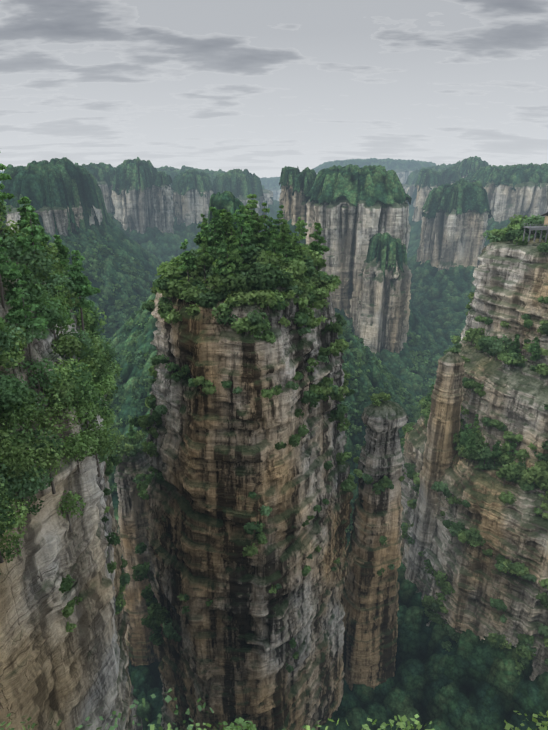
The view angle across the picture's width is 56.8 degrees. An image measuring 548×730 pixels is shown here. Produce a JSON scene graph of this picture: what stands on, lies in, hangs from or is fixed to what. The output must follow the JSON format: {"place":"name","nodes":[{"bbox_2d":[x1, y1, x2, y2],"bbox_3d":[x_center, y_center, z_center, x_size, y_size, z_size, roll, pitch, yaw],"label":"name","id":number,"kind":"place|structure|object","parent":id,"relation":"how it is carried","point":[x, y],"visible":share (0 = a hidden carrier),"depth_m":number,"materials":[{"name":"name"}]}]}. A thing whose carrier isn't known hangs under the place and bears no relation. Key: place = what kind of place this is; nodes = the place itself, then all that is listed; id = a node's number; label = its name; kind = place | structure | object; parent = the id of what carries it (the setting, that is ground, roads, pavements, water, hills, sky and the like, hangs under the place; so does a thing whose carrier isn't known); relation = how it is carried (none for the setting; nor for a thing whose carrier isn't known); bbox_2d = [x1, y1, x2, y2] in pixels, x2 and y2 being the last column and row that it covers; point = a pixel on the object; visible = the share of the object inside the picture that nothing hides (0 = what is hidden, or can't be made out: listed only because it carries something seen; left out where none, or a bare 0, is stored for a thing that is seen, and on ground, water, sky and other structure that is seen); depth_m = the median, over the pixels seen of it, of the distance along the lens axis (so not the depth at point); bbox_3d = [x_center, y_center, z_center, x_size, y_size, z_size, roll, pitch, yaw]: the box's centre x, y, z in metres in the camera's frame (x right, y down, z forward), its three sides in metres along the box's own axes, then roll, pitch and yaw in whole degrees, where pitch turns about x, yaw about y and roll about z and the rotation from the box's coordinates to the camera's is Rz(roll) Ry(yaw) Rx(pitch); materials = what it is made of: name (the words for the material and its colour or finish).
{"place":"outdoors","nodes":[
{"label":"outdoors","id":0,"kind":"place"},
{"bbox_2d":[0,0,547,177],"label":"sky","id":1,"kind":"structure","parent":0,"point":[261,87],"materials":[{"name":"grey"}]},
{"bbox_2d":[20,200,547,729],"bbox_3d":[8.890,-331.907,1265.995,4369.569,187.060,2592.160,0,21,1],"label":"terrain","id":2,"kind":"structure","parent":0,"point":[470,680],"depth_m":222.26,"materials":[{"name":"green plant"}]},
{"bbox_2d":[4,201,102,239],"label":"rock","id":3,"kind":"object","parent":2,"relation":"on","point":[45,212],"visible":0.04,"depth_m":437.91,"materials":[{"name":"grey stone"}]},
{"bbox_2d":[0,157,112,234],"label":"canopy","id":4,"kind":"object","parent":3,"relation":"on","point":[64,182],"visible":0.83,"depth_m":449.12,"materials":[{"name":"green plant"}]},
{"bbox_2d":[0,245,142,729],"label":"cliff rock","id":5,"kind":"object","parent":2,"relation":"on","point":[53,672],"visible":0.69,"depth_m":76.11,"materials":[{"name":"stone"}]},
{"bbox_2d":[0,152,130,632],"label":"cliff vegetation","id":6,"kind":"object","parent":5,"relation":"on","point":[92,369],"depth_m":72.58,"materials":[{"name":"green plant"}]},
{"bbox_2d":[97,181,114,212],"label":"rock","id":7,"kind":"object","parent":2,"relation":"on","point":[106,190],"depth_m":678.13,"materials":[{"name":"grey stone"}]},
{"bbox_2d":[74,162,115,186],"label":"canopy","id":8,"kind":"object","parent":7,"relation":"on","point":[100,171],"visible":0.52,"depth_m":684.04,"materials":[{"name":"green plant"}]},
{"bbox_2d":[111,182,157,233],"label":"rock","id":9,"kind":"object","parent":2,"relation":"on","point":[134,210],"visible":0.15,"depth_m":668.17,"materials":[{"name":"grey stone"}]},
{"bbox_2d":[112,157,157,194],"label":"canopy","id":10,"kind":"object","parent":9,"relation":"on","point":[130,172],"visible":0.92,"depth_m":658.12,"materials":[{"name":"green plant"}]},
{"bbox_2d":[114,448,161,665],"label":"rock","id":11,"kind":"object","parent":2,"relation":"on","point":[134,508],"visible":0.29,"depth_m":188.46,"materials":[{"name":"stone"}]},
{"bbox_2d":[152,184,174,233],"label":"rock","id":12,"kind":"object","parent":2,"relation":"on","point":[163,205],"visible":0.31,"depth_m":678.89,"materials":[{"name":"grey stone"}]},
{"bbox_2d":[151,171,172,186],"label":"canopy","id":13,"kind":"object","parent":12,"relation":"on","point":[159,178],"visible":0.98,"depth_m":665.90,"materials":[{"name":"green plant"}]},
{"bbox_2d":[172,188,213,226],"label":"rock","id":14,"kind":"object","parent":2,"relation":"on","point":[190,206],"visible":0.1,"depth_m":727.15,"materials":[{"name":"grey stone"}]},
{"bbox_2d":[170,169,213,196],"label":"canopy","id":15,"kind":"object","parent":14,"relation":"on","point":[183,182],"visible":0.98,"depth_m":724.96,"materials":[{"name":"green plant"}]},
{"bbox_2d":[172,189,273,204],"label":"rock","id":16,"kind":"object","parent":2,"relation":"on","point":[267,194],"depth_m":967.51,"materials":[{"name":"grey stone"}]},
{"bbox_2d":[156,165,272,200],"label":"canopy","id":17,"kind":"object","parent":16,"relation":"on","point":[172,172],"visible":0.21,"depth_m":960.51,"materials":[{"name":"green plant"}]},
{"bbox_2d":[207,191,243,231],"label":"forest canopy","id":18,"kind":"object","parent":2,"relation":"on","point":[228,201],"depth_m":315.82,"materials":[{"name":"green plant"}]},
{"bbox_2d":[145,276,353,729],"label":"rock","id":19,"kind":"object","parent":2,"relation":"on","point":[227,657],"visible":0.9,"depth_m":130.79,"materials":[{"name":"brown stone"}]},
{"bbox_2d":[114,194,404,672],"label":"vegetation","id":20,"kind":"object","parent":19,"relation":"on","point":[261,270],"depth_m":121.72,"materials":[{"name":"green plant"}]},
{"bbox_2d":[237,195,268,218],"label":"rock","id":21,"kind":"object","parent":2,"relation":"on","point":[243,200],"visible":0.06,"depth_m":777.28,"materials":[{"name":"grey stone"}]},
{"bbox_2d":[213,169,266,216],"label":"canopy","id":22,"kind":"object","parent":21,"relation":"on","point":[238,182],"visible":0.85,"depth_m":768.34,"materials":[{"name":"green plant"}]},
{"bbox_2d":[266,187,280,200],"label":"rock","id":23,"kind":"object","parent":2,"relation":"on","point":[276,193],"visible":0.02,"depth_m":1605.87,"materials":[{"name":"grey stone"}]},
{"bbox_2d":[260,177,280,188],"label":"canopy","id":24,"kind":"object","parent":23,"relation":"on","point":[271,182],"visible":0.19,"depth_m":1644.36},
{"bbox_2d":[278,181,293,223],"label":"rock","id":25,"kind":"object","parent":2,"relation":"on","point":[285,200],"visible":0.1,"depth_m":520.09,"materials":[{"name":"grey stone"}]},
{"bbox_2d":[279,166,299,188],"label":"canopy","id":26,"kind":"object","parent":25,"relation":"on","point":[288,174],"visible":0.94,"depth_m":512.97,"materials":[{"name":"green plant"}]},
{"bbox_2d":[291,167,316,195],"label":"canopy","id":27,"kind":"object","parent":25,"relation":"on","point":[305,179],"visible":0.83,"depth_m":497.47,"materials":[{"name":"green plant"}]},
{"bbox_2d":[291,188,306,224],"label":"rock","id":28,"kind":"object","parent":2,"relation":"on","point":[299,208],"visible":0.08,"depth_m":499.77,"materials":[{"name":"grey stone"}]},
{"bbox_2d":[305,196,410,318],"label":"rock","id":29,"kind":"object","parent":2,"relation":"on","point":[349,231],"visible":0.21,"depth_m":442.19,"materials":[{"name":"grey stone"}]},
{"bbox_2d":[305,164,411,206],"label":"canopy","id":30,"kind":"object","parent":29,"relation":"on","point":[370,185],"visible":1,"depth_m":438.08,"materials":[{"name":"green plant"}]},
{"bbox_2d":[315,169,417,183],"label":"rock","id":31,"kind":"object","parent":2,"relation":"on","point":[402,175],"depth_m":1409.11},
{"bbox_2d":[313,158,435,172],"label":"canopy","id":32,"kind":"object","parent":31,"relation":"on","point":[393,164],"visible":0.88,"depth_m":1433.76,"materials":[{"name":"green plant"}]},
{"bbox_2d":[340,400,407,690],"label":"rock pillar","id":33,"kind":"structure","parent":2,"relation":"on","point":[369,600],"depth_m":179.76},
{"bbox_2d":[350,257,411,353],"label":"rock","id":34,"kind":"object","parent":2,"relation":"on","point":[379,310],"visible":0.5,"depth_m":430.99,"materials":[{"name":"grey stone"}]},
{"bbox_2d":[366,232,406,282],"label":"canopy","id":35,"kind":"object","parent":34,"relation":"on","point":[383,247],"visible":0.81,"depth_m":421.17,"materials":[{"name":"green plant"}]},
{"bbox_2d":[402,184,415,206],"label":"rock","id":36,"kind":"object","parent":2,"relation":"on","point":[411,187],"depth_m":1061.80,"materials":[{"name":"grey stone"}]},
{"bbox_2d":[404,163,453,204],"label":"canopy","id":37,"kind":"object","parent":36,"relation":"on","point":[412,177],"visible":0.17,"depth_m":1089.08,"materials":[{"name":"green plant"}]},
{"bbox_2d":[412,182,437,222],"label":"rock","id":38,"kind":"object","parent":2,"relation":"on","point":[422,195],"visible":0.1,"depth_m":845.96,"materials":[{"name":"grey stone"}]},
{"bbox_2d":[414,168,443,191],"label":"canopy","id":39,"kind":"object","parent":38,"relation":"on","point":[429,176],"visible":1,"depth_m":833.36,"materials":[{"name":"green plant"}]},
{"bbox_2d":[405,351,464,583],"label":"rock pillar","id":40,"kind":"structure","parent":2,"relation":"on","point":[443,424],"depth_m":199.40,"materials":[{"name":"stone"}]},
{"bbox_2d":[416,208,488,270],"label":"rock","id":41,"kind":"object","parent":2,"relation":"on","point":[453,238],"visible":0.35,"depth_m":590.50,"materials":[{"name":"grey stone"}]},
{"bbox_2d":[422,178,491,218],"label":"canopy","id":42,"kind":"object","parent":41,"relation":"on","point":[461,195],"visible":0.98,"depth_m":581.29,"materials":[{"name":"green plant"}]},
{"bbox_2d":[400,416,547,680],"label":"rock","id":43,"kind":"object","parent":2,"relation":"on","point":[516,531],"visible":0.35,"depth_m":186.29,"materials":[{"name":"stone"}]},
{"bbox_2d":[400,214,547,674],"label":"cliff vegetation","id":44,"kind":"object","parent":43,"relation":"on","point":[472,445],"depth_m":187.87,"materials":[{"name":"green plant"}]},
{"bbox_2d":[522,223,547,241],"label":"viewing platform","id":45,"kind":"structure","parent":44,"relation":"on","point":[540,227],"depth_m":189.11,"materials":[{"name":"concrete"}]},
{"bbox_2d":[544,216,547,224],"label":"hut walls","id":46,"kind":"structure","parent":45,"relation":"on","point":[546,221],"depth_m":194.02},
{"bbox_2d":[459,343,547,468],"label":"rock","id":47,"kind":"object","parent":2,"relation":"on","point":[514,400],"visible":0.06,"depth_m":187.14,"materials":[{"name":"grey stone"}]},
{"bbox_2d":[460,237,547,365],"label":"rock","id":48,"kind":"object","parent":2,"relation":"on","point":[510,282],"visible":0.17,"depth_m":196.45,"materials":[{"name":"grey stone"}]},
{"bbox_2d":[473,180,547,222],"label":"rock","id":49,"kind":"object","parent":2,"relation":"on","point":[506,202],"visible":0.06,"depth_m":672.00,"materials":[{"name":"grey stone"}]},
{"bbox_2d":[465,163,547,190],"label":"canopy","id":50,"kind":"object","parent":49,"relation":"on","point":[514,174],"visible":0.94,"depth_m":684.78,"materials":[{"name":"green plant"}]},
{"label":"rock","id":51,"kind":"object","parent":2,"relation":"on","visible":0},
{"bbox_2d":[441,166,460,184],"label":"canopy","id":52,"kind":"object","parent":51,"relation":"on","point":[450,174],"visible":0.77,"depth_m":848.70,"materials":[{"name":"green plant"}]},
{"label":"rock","id":53,"kind":"object","parent":2,"relation":"on","visible":0},
{"bbox_2d":[453,156,488,175],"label":"canopy","id":54,"kind":"object","parent":53,"relation":"on","point":[465,166],"visible":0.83,"depth_m":858.94,"materials":[{"name":"green plant"}]},
{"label":"rock home","id":55,"kind":"object","parent":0,"visible":0},
{"bbox_2d":[0,688,547,729],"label":"bushes","id":56,"kind":"object","parent":55,"relation":"on","point":[245,725],"visible":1,"depth_m":9.51,"materials":[{"name":"green plant"}]}
]}

